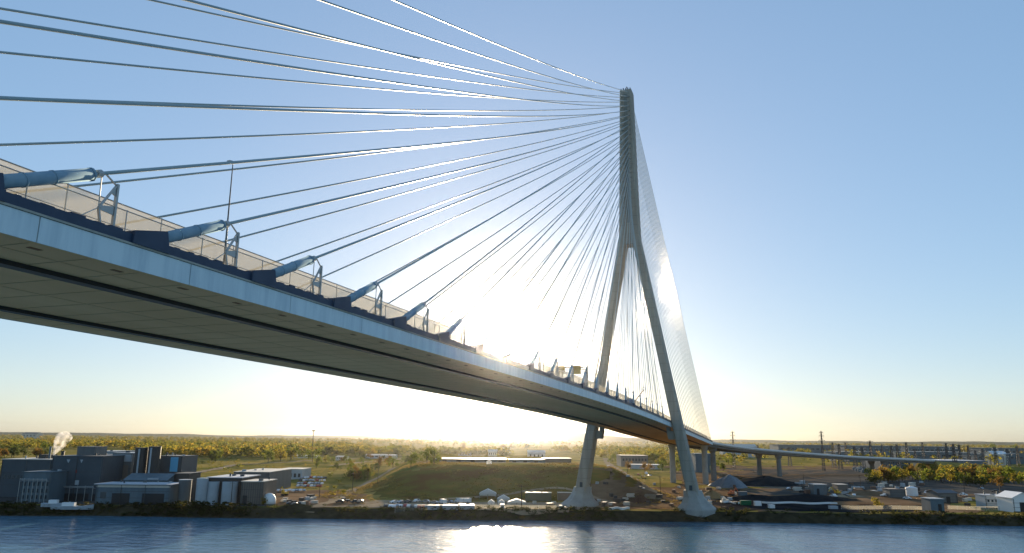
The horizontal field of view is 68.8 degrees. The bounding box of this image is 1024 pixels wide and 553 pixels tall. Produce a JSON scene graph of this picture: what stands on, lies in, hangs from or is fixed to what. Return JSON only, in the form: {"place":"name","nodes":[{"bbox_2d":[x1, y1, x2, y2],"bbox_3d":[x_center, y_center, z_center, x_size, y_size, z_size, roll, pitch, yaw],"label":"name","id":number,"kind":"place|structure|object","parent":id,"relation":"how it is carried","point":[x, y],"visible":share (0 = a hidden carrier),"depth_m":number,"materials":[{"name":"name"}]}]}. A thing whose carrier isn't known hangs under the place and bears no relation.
{"place":"outdoors","nodes":[
{"label":"outdoors","id":0,"kind":"place"},
{"bbox_2d":[196,458,354,471],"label":"dirt road","id":1,"kind":"structure","parent":0,"point":[239,464],"depth_m":777.81,"materials":[{"name":"brown soil"}]},
{"bbox_2d":[274,490,374,507],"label":"bare ground","id":2,"kind":"structure","parent":0,"point":[296,495],"depth_m":400.78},
{"bbox_2d":[263,493,275,504],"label":"storage dome","id":3,"kind":"structure","parent":2,"relation":"on","point":[270,498],"depth_m":353.42,"materials":[{"name":"white paint"}]},
{"bbox_2d":[312,466,396,512],"bbox_3d":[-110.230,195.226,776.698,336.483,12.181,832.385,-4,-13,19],"label":"dirt road","id":4,"kind":"structure","parent":0,"point":[332,500],"depth_m":414.45,"materials":[{"name":"brown soil"}]},
{"bbox_2d":[313,506,568,514],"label":"dirt road","id":5,"kind":"structure","parent":0,"point":[522,512],"depth_m":343.00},
{"bbox_2d":[343,500,603,509],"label":"construction road","id":6,"kind":"structure","parent":0,"point":[480,504],"depth_m":367.23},
{"bbox_2d":[507,498,525,504],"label":"marquee tent","id":7,"kind":"object","parent":6,"relation":"on","point":[516,501],"visible":0.99,"depth_m":366.38,"materials":[{"name":"white fabric"}]},
{"bbox_2d":[0,516,1023,552],"bbox_3d":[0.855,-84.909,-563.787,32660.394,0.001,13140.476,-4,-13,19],"label":"river","id":8,"kind":"structure","parent":0,"point":[80,534],"depth_m":279.99,"materials":[{"name":"blue liquid"}]},
{"bbox_2d":[0,435,1023,525],"bbox_3d":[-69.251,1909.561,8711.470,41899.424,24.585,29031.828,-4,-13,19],"label":"ground","id":9,"kind":"structure","parent":0,"point":[419,481],"depth_m":429.08,"materials":[{"name":"green plant"}]},
{"bbox_2d":[22,432,42,438],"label":"house","id":10,"kind":"structure","parent":9,"relation":"on","point":[35,435],"depth_m":4106.40,"materials":[{"name":"grey glass"}]},
{"bbox_2d":[41,500,70,506],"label":"barge","id":11,"kind":"object","parent":9,"relation":"on","point":[50,503],"visible":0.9,"depth_m":338.86,"materials":[{"name":"white paint"}]},
{"bbox_2d":[50,502,93,509],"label":"barge","id":12,"kind":"object","parent":9,"relation":"on","point":[68,506],"visible":1,"depth_m":338.42,"materials":[{"name":"white paint"}]},
{"bbox_2d":[0,497,269,506],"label":"factory yard","id":13,"kind":"structure","parent":9,"relation":"on","point":[5,499],"depth_m":358.56,"materials":[{"name":"grey concrete"}]},
{"bbox_2d":[0,446,57,497],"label":"factory building","id":14,"kind":"structure","parent":13,"relation":"on","point":[11,472],"depth_m":381.37,"materials":[{"name":"grey metal"}]},
{"bbox_2d":[17,469,67,502],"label":"factory building","id":15,"kind":"structure","parent":13,"relation":"on","point":[40,486],"depth_m":357.86,"materials":[{"name":"grey metal"}]},
{"bbox_2d":[51,446,124,500],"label":"factory building","id":16,"kind":"structure","parent":13,"relation":"on","point":[87,468],"depth_m":372.17,"materials":[{"name":"grey metal"}]},
{"bbox_2d":[107,450,134,453],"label":"factory building","id":17,"kind":"structure","parent":13,"relation":"on","point":[111,451],"depth_m":418.97,"materials":[{"name":"grey metal"}]},
{"bbox_2d":[113,451,134,481],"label":"factory building","id":18,"kind":"structure","parent":13,"relation":"on","point":[128,463],"depth_m":392.86,"materials":[{"name":"black metal"}]},
{"bbox_2d":[95,480,178,504],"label":"shed","id":19,"kind":"structure","parent":13,"relation":"on","point":[124,492],"depth_m":348.22,"materials":[{"name":"metal"}]},
{"bbox_2d":[111,493,129,504],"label":"door","id":20,"kind":"structure","parent":19,"relation":"in","point":[124,498],"depth_m":347.59,"materials":[{"name":"black metal"}]},
{"bbox_2d":[141,493,163,504],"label":"door","id":21,"kind":"structure","parent":19,"relation":"in","point":[154,498],"depth_m":347.59,"materials":[{"name":"black metal"}]},
{"bbox_2d":[133,448,148,472],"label":"silo","id":22,"kind":"object","parent":13,"relation":"on","point":[140,460],"visible":0.49,"depth_m":383.01,"materials":[{"name":"grey metal"}]},
{"bbox_2d":[123,473,174,481],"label":"shed","id":23,"kind":"structure","parent":13,"relation":"on","point":[150,477],"depth_m":369.82,"materials":[{"name":"grey metal"}]},
{"bbox_2d":[146,446,161,472],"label":"silo","id":24,"kind":"object","parent":13,"relation":"on","point":[153,459],"visible":0.54,"depth_m":383.13,"materials":[{"name":"grey metal"}]},
{"bbox_2d":[159,453,198,472],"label":"factory building","id":25,"kind":"structure","parent":13,"relation":"on","point":[172,463],"depth_m":395.14,"materials":[{"name":"grey metal"}]},
{"bbox_2d":[177,479,191,503],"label":"storage tank","id":26,"kind":"object","parent":13,"relation":"on","point":[184,489],"visible":0.92,"depth_m":353.02,"materials":[{"name":"grey metal"}]},
{"bbox_2d":[174,472,201,499],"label":"factory building","id":27,"kind":"structure","parent":13,"relation":"on","point":[193,476],"depth_m":378.74,"materials":[{"name":"grey metal"}]},
{"bbox_2d":[195,477,208,503],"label":"storage tank","id":28,"kind":"object","parent":13,"relation":"on","point":[201,489],"visible":0.85,"depth_m":351.11,"materials":[{"name":"white metal"}]},
{"bbox_2d":[206,473,259,504],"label":"shed","id":29,"kind":"structure","parent":13,"relation":"on","point":[219,489],"depth_m":354.11,"materials":[{"name":"metal"}]},
{"bbox_2d":[240,477,277,504],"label":"shed","id":30,"kind":"structure","parent":13,"relation":"on","point":[254,491],"depth_m":352.67,"materials":[{"name":"black metal"}]},
{"bbox_2d":[233,468,291,489],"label":"warehouse","id":31,"kind":"structure","parent":9,"relation":"on","point":[283,476],"depth_m":454.63,"materials":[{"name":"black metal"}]},
{"bbox_2d":[262,448,274,460],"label":"leafy tree","id":32,"kind":"object","parent":9,"relation":"on","point":[267,452],"visible":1,"depth_m":904.67,"materials":[{"name":"green plant"}]},
{"bbox_2d":[274,447,287,460],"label":"golden tree","id":33,"kind":"object","parent":9,"relation":"on","point":[276,455],"visible":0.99,"depth_m":960.57,"materials":[{"name":"yellow plant"}]},
{"bbox_2d":[277,503,312,513],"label":"dirt heap","id":34,"kind":"object","parent":9,"relation":"on","point":[300,507],"visible":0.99,"depth_m":340.83,"materials":[{"name":"soil"}]},
{"bbox_2d":[281,467,310,478],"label":"warehouse","id":35,"kind":"structure","parent":9,"relation":"on","point":[298,473],"depth_m":542.32,"materials":[{"name":"white metal"}]},
{"bbox_2d":[307,446,320,461],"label":"leafy tree","id":36,"kind":"object","parent":9,"relation":"on","point":[314,455],"visible":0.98,"depth_m":950.50,"materials":[{"name":"green plant"}]},
{"bbox_2d":[0,0,715,517],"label":"cable stayed bridge","id":37,"kind":"structure","parent":9,"relation":"on","point":[70,270],"depth_m":108.51,"materials":[{"name":"concrete"}]},
{"bbox_2d":[223,160,232,263],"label":"street lamp","id":38,"kind":"object","parent":37,"relation":"on","point":[228,212],"visible":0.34,"depth_m":76.69,"materials":[{"name":"grey metal"}]},
{"bbox_2d":[0,158,707,436],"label":"fence","id":39,"kind":"object","parent":37,"relation":"on","point":[68,184],"visible":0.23,"depth_m":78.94,"materials":[{"name":"beige metal"}]},
{"bbox_2d":[546,366,587,386],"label":"sign gantry","id":40,"kind":"object","parent":37,"relation":"on","point":[577,369],"visible":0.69,"depth_m":225.96,"materials":[{"name":"grey metal"}]},
{"bbox_2d":[365,454,397,458],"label":"house","id":41,"kind":"structure","parent":9,"relation":"on","point":[384,455],"depth_m":1118.22,"materials":[{"name":"white glass"}]},
{"bbox_2d":[407,451,419,464],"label":"leafy tree","id":42,"kind":"object","parent":9,"relation":"on","point":[412,459],"visible":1,"depth_m":468.15,"materials":[{"name":"green plant"}]},
{"bbox_2d":[425,446,442,462],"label":"leafy tree","id":43,"kind":"object","parent":9,"relation":"on","point":[432,452],"visible":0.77,"depth_m":478.78,"materials":[{"name":"green plant"}]},
{"bbox_2d":[479,489,495,497],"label":"marquee tent","id":44,"kind":"object","parent":9,"relation":"on","point":[487,492],"visible":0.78,"depth_m":398.71,"materials":[{"name":"white fabric"}]},
{"bbox_2d":[488,449,496,456],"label":"house","id":45,"kind":"structure","parent":9,"relation":"on","point":[492,452],"depth_m":1216.70,"materials":[{"name":"white glass"}]},
{"bbox_2d":[418,461,579,463],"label":"site yard","id":46,"kind":"structure","parent":9,"relation":"on","point":[503,462],"depth_m":517.73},
{"bbox_2d":[435,457,506,461],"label":"warehouse","id":47,"kind":"structure","parent":46,"relation":"on","point":[445,459],"depth_m":529.35,"materials":[{"name":"white metal"}]},
{"bbox_2d":[0,454,1007,494],"bbox_3d":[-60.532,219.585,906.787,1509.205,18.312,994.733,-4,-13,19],"label":"bushes","id":48,"kind":"object","parent":9,"relation":"on","point":[334,487],"visible":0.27,"depth_m":770.89,"materials":[{"name":"green plant"}]},
{"bbox_2d":[0,434,1023,464],"bbox_3d":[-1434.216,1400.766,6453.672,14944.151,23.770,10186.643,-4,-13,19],"label":"forest","id":49,"kind":"object","parent":9,"relation":"on","point":[341,446],"visible":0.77,"depth_m":1593.93,"materials":[{"name":"green plant"}]},
{"bbox_2d":[0,500,1023,525],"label":"undergrowth","id":50,"kind":"object","parent":9,"relation":"on","point":[219,511],"visible":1,"depth_m":339.17,"materials":[{"name":"green plant"}]},
{"bbox_2d":[508,459,544,462],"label":"warehouse","id":51,"kind":"structure","parent":9,"relation":"on","point":[529,460],"depth_m":534.15,"materials":[{"name":"white metal"}]},
{"bbox_2d":[527,450,544,456],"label":"house","id":52,"kind":"structure","parent":9,"relation":"on","point":[536,453],"depth_m":1070.69,"materials":[{"name":"white glass"}]},
{"bbox_2d":[525,492,551,501],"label":"site cabin","id":53,"kind":"object","parent":9,"relation":"on","point":[538,496],"visible":0.96,"depth_m":389.50,"materials":[{"name":"grey metal"}]},
{"bbox_2d":[542,458,571,462],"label":"warehouse","id":54,"kind":"structure","parent":9,"relation":"on","point":[558,460],"depth_m":544.05,"materials":[{"name":"white metal"}]},
{"bbox_2d":[557,492,571,500],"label":"site cabin","id":55,"kind":"object","parent":9,"relation":"on","point":[563,495],"visible":0.57,"depth_m":393.24,"materials":[{"name":"grey metal"}]},
{"bbox_2d":[616,455,647,466],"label":"warehouse","id":56,"kind":"structure","parent":9,"relation":"on","point":[635,459],"depth_m":904.21,"materials":[{"name":"grey concrete"}]},
{"bbox_2d":[629,464,660,468],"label":"warehouse","id":57,"kind":"structure","parent":9,"relation":"on","point":[635,466],"depth_m":824.63,"materials":[{"name":"metal"}]},
{"bbox_2d":[691,453,710,471],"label":"warehouse","id":58,"kind":"structure","parent":9,"relation":"on","point":[697,460],"depth_m":758.29,"materials":[{"name":"grey metal"}]},
{"bbox_2d":[719,444,756,456],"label":"house","id":59,"kind":"structure","parent":9,"relation":"on","point":[748,445],"depth_m":1465.90,"materials":[{"name":"white glass"}]},
{"bbox_2d":[769,444,831,453],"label":"industrial hall","id":60,"kind":"structure","parent":9,"relation":"on","point":[815,448],"depth_m":1707.54,"materials":[{"name":"grey metal"}]},
{"bbox_2d":[669,441,934,480],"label":"approach viaduct","id":61,"kind":"object","parent":9,"relation":"on","point":[723,447],"visible":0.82,"depth_m":690.39,"materials":[{"name":"concrete"}]},
{"bbox_2d":[712,496,921,512],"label":"aggregate yard","id":62,"kind":"structure","parent":9,"relation":"on","point":[822,507],"depth_m":369.83,"materials":[{"name":"grey gravel"}]},
{"bbox_2d":[732,495,769,499],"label":"aggregate heap","id":63,"kind":"object","parent":62,"relation":"on","point":[745,497],"visible":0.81,"depth_m":417.57,"materials":[{"name":"black gravel"}]},
{"bbox_2d":[762,501,836,503],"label":"barrier wall","id":64,"kind":"structure","parent":62,"relation":"on","point":[800,502],"depth_m":388.60,"materials":[{"name":"white paint"}]},
{"bbox_2d":[748,494,860,500],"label":"aggregate heap","id":65,"kind":"object","parent":62,"relation":"on","point":[810,497],"visible":0.94,"depth_m":412.93,"materials":[{"name":"black gravel"}]},
{"bbox_2d":[823,451,876,461],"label":"industrial hall","id":66,"kind":"structure","parent":9,"relation":"on","point":[836,452],"depth_m":1218.11,"materials":[{"name":"grey metal"}]},
{"bbox_2d":[834,445,900,455],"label":"industrial hall","id":67,"kind":"structure","parent":9,"relation":"on","point":[877,449],"depth_m":1658.85,"materials":[{"name":"grey metal"}]},
{"bbox_2d":[725,468,1023,496],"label":"site yard","id":68,"kind":"structure","parent":9,"relation":"on","point":[846,476],"depth_m":597.79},
{"bbox_2d":[740,476,806,486],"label":"aggregate heap","id":69,"kind":"object","parent":68,"relation":"on","point":[768,481],"visible":0.85,"depth_m":543.12,"materials":[{"name":"grey gravel"}]},
{"bbox_2d":[808,483,826,494],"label":"shed","id":70,"kind":"structure","parent":68,"relation":"on","point":[817,489],"depth_m":453.58,"materials":[{"name":"black metal"}]},
{"bbox_2d":[818,431,825,470],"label":"lattice mast","id":71,"kind":"object","parent":68,"relation":"on","point":[821,440],"visible":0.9,"depth_m":829.20,"materials":[{"name":"grey metal"}]},
{"bbox_2d":[831,483,847,492],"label":"shed","id":72,"kind":"structure","parent":68,"relation":"on","point":[835,486],"depth_m":463.39,"materials":[{"name":"grey metal"}]},
{"bbox_2d":[846,490,882,495],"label":"dirt heap","id":73,"kind":"object","parent":68,"relation":"on","point":[865,492],"visible":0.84,"depth_m":450.84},
{"bbox_2d":[865,472,882,483],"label":"dark tree","id":74,"kind":"object","parent":68,"relation":"on","point":[873,477],"visible":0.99,"depth_m":571.61,"materials":[{"name":"green plant"}]},
{"bbox_2d":[873,464,896,481],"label":"rusty tree","id":75,"kind":"object","parent":68,"relation":"on","point":[884,471],"visible":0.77,"depth_m":591.41,"materials":[{"name":"orange plant"}]},
{"bbox_2d":[862,457,908,469],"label":"industrial hall","id":76,"kind":"structure","parent":68,"relation":"on","point":[877,464],"depth_m":886.07,"materials":[{"name":"grey metal"}]},
{"bbox_2d":[881,486,905,497],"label":"shed","id":77,"kind":"structure","parent":68,"relation":"on","point":[896,492],"depth_m":433.85,"materials":[{"name":"grey metal"}]},
{"bbox_2d":[895,468,909,480],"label":"golden tree","id":78,"kind":"object","parent":68,"relation":"on","point":[901,476],"visible":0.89,"depth_m":601.22,"materials":[{"name":"yellow plant"}]},
{"bbox_2d":[905,486,917,495],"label":"storage tank","id":79,"kind":"object","parent":68,"relation":"on","point":[911,491],"visible":0.86,"depth_m":453.92,"materials":[{"name":"white metal"}]},
{"bbox_2d":[909,469,927,482],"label":"leafy tree","id":80,"kind":"object","parent":68,"relation":"on","point":[922,475],"visible":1,"depth_m":591.52,"materials":[{"name":"green plant"}]},
{"bbox_2d":[940,465,957,483],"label":"golden tree","id":81,"kind":"object","parent":68,"relation":"on","point":[949,476],"visible":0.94,"depth_m":579.41,"materials":[{"name":"yellow plant"}]},
{"bbox_2d":[913,459,987,465],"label":"industrial hall","id":82,"kind":"structure","parent":68,"relation":"on","point":[965,461],"depth_m":855.68,"materials":[{"name":"metal"}]},
{"bbox_2d":[948,444,958,462],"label":"lattice mast","id":83,"kind":"object","parent":68,"relation":"on","point":[953,449],"visible":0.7,"depth_m":826.86,"materials":[{"name":"grey metal"}]},
{"bbox_2d":[958,467,976,477],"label":"rusty tree","id":84,"kind":"object","parent":68,"relation":"on","point":[971,471],"visible":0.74,"depth_m":597.79,"materials":[{"name":"green plant"}]},
{"bbox_2d":[973,476,987,484],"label":"dark tree","id":85,"kind":"object","parent":68,"relation":"on","point":[976,478],"visible":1,"depth_m":545.30,"materials":[{"name":"green plant"}]},
{"bbox_2d":[990,475,1003,485],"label":"rusty tree","id":86,"kind":"object","parent":68,"relation":"on","point":[998,481],"visible":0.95,"depth_m":541.54,"materials":[{"name":"orange plant"}]},
{"bbox_2d":[992,471,1009,483],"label":"leafy tree","id":87,"kind":"object","parent":68,"relation":"on","point":[1004,479],"visible":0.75,"depth_m":584.17,"materials":[{"name":"green plant"}]},
{"bbox_2d":[1002,465,1016,483],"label":"leafy tree","id":88,"kind":"object","parent":68,"relation":"on","point":[1009,470],"visible":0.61,"depth_m":605.75,"materials":[{"name":"green plant"}]},
{"bbox_2d":[1006,471,1020,483],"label":"golden tree","id":89,"kind":"object","parent":68,"relation":"on","point":[1012,475],"visible":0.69,"depth_m":594.92,"materials":[{"name":"yellow plant"}]},
{"bbox_2d":[901,446,960,451],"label":"industrial hall","id":90,"kind":"structure","parent":9,"relation":"on","point":[929,448],"depth_m":1756.45,"materials":[{"name":"grey metal"}]},
{"bbox_2d":[892,451,970,458],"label":"industrial hall","id":91,"kind":"structure","parent":9,"relation":"on","point":[930,453],"depth_m":1266.73,"materials":[{"name":"grey metal"}]},
{"bbox_2d":[975,491,997,508],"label":"shed","id":92,"kind":"structure","parent":9,"relation":"on","point":[986,501],"depth_m":377.56,"materials":[{"name":"metal"}]},
{"bbox_2d":[954,453,1023,463],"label":"industrial hall","id":93,"kind":"structure","parent":9,"relation":"on","point":[1012,455],"depth_m":1168.93,"materials":[{"name":"grey metal"}]},
{"bbox_2d":[968,447,1023,453],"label":"industrial hall","id":94,"kind":"structure","parent":9,"relation":"on","point":[971,449],"depth_m":1707.83,"materials":[{"name":"grey metal"}]},
{"bbox_2d":[984,451,1008,464],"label":"house","id":95,"kind":"structure","parent":9,"relation":"on","point":[1002,453],"depth_m":1122.70,"materials":[{"name":"white paint"}]},
{"bbox_2d":[995,490,1023,512],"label":"shed","id":96,"kind":"structure","parent":9,"relation":"on","point":[1010,501],"depth_m":360.00,"materials":[{"name":"white paint"}]},
{"bbox_2d":[0,432,1023,444],"bbox_3d":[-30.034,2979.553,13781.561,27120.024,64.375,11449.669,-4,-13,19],"label":"hills","id":97,"kind":"structure","parent":0,"point":[512,437],"depth_m":13036.05,"materials":[{"name":"green plant"}]},
{"bbox_2d":[0,0,1023,441],"label":"sky","id":98,"kind":"structure","parent":0,"point":[837,185],"materials":[{"name":"blue"}]},
{"bbox_2d":[442,487,612,501],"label":"farm track","id":99,"kind":"structure","parent":0,"point":[570,489],"depth_m":412.73,"materials":[{"name":"brown soil"}]},
{"bbox_2d":[480,431,656,442],"bbox_3d":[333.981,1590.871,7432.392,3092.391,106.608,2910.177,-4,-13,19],"label":"hills","id":100,"kind":"structure","parent":0,"point":[564,436],"depth_m":6670.98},
{"bbox_2d":[603,458,661,498],"bbox_3d":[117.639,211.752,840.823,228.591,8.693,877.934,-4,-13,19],"label":"dirt road","id":101,"kind":"structure","parent":0,"point":[646,487],"depth_m":434.46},
{"bbox_2d":[664,465,861,487],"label":"bare ground","id":102,"kind":"structure","parent":0,"point":[679,476],"depth_m":794.40,"materials":[{"name":"brown soil"}]},
{"bbox_2d":[577,465,984,521],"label":"bare ground","id":103,"kind":"structure","parent":0,"point":[599,490],"depth_m":418.17,"materials":[{"name":"brown soil"}]},
{"bbox_2d":[606,486,656,495],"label":"dirt heap","id":104,"kind":"object","parent":103,"relation":"on","point":[620,491],"visible":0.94,"depth_m":414.68,"materials":[{"name":"brown soil"}]},
{"bbox_2d":[631,494,648,502],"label":"dirt heap","id":105,"kind":"object","parent":103,"relation":"on","point":[640,498],"visible":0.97,"depth_m":389.65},
{"bbox_2d":[704,490,722,498],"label":"dirt heap","id":106,"kind":"object","parent":103,"relation":"on","point":[712,494],"visible":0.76,"depth_m":422.67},
{"bbox_2d":[708,474,747,487],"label":"aggregate heap","id":107,"kind":"object","parent":103,"relation":"on","point":[729,481],"visible":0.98,"depth_m":519.53,"materials":[{"name":"grey gravel"}]},
{"bbox_2d":[920,497,944,511],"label":"pump house","id":108,"kind":"structure","parent":103,"relation":"on","point":[933,503],"depth_m":352.08,"materials":[{"name":"black"}]},
{"bbox_2d":[925,489,958,502],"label":"building","id":109,"kind":"structure","parent":103,"relation":"on","point":[949,496],"depth_m":404.71,"materials":[{"name":"grey metal"}]},
{"bbox_2d":[830,495,921,505],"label":"bare ground","id":110,"kind":"structure","parent":0,"point":[913,501],"depth_m":408.76,"materials":[{"name":"brown soil"}]},
{"bbox_2d":[914,461,1023,478],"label":"embankment","id":111,"kind":"structure","parent":0,"point":[1017,469],"depth_m":710.73,"materials":[{"name":"green plant"}]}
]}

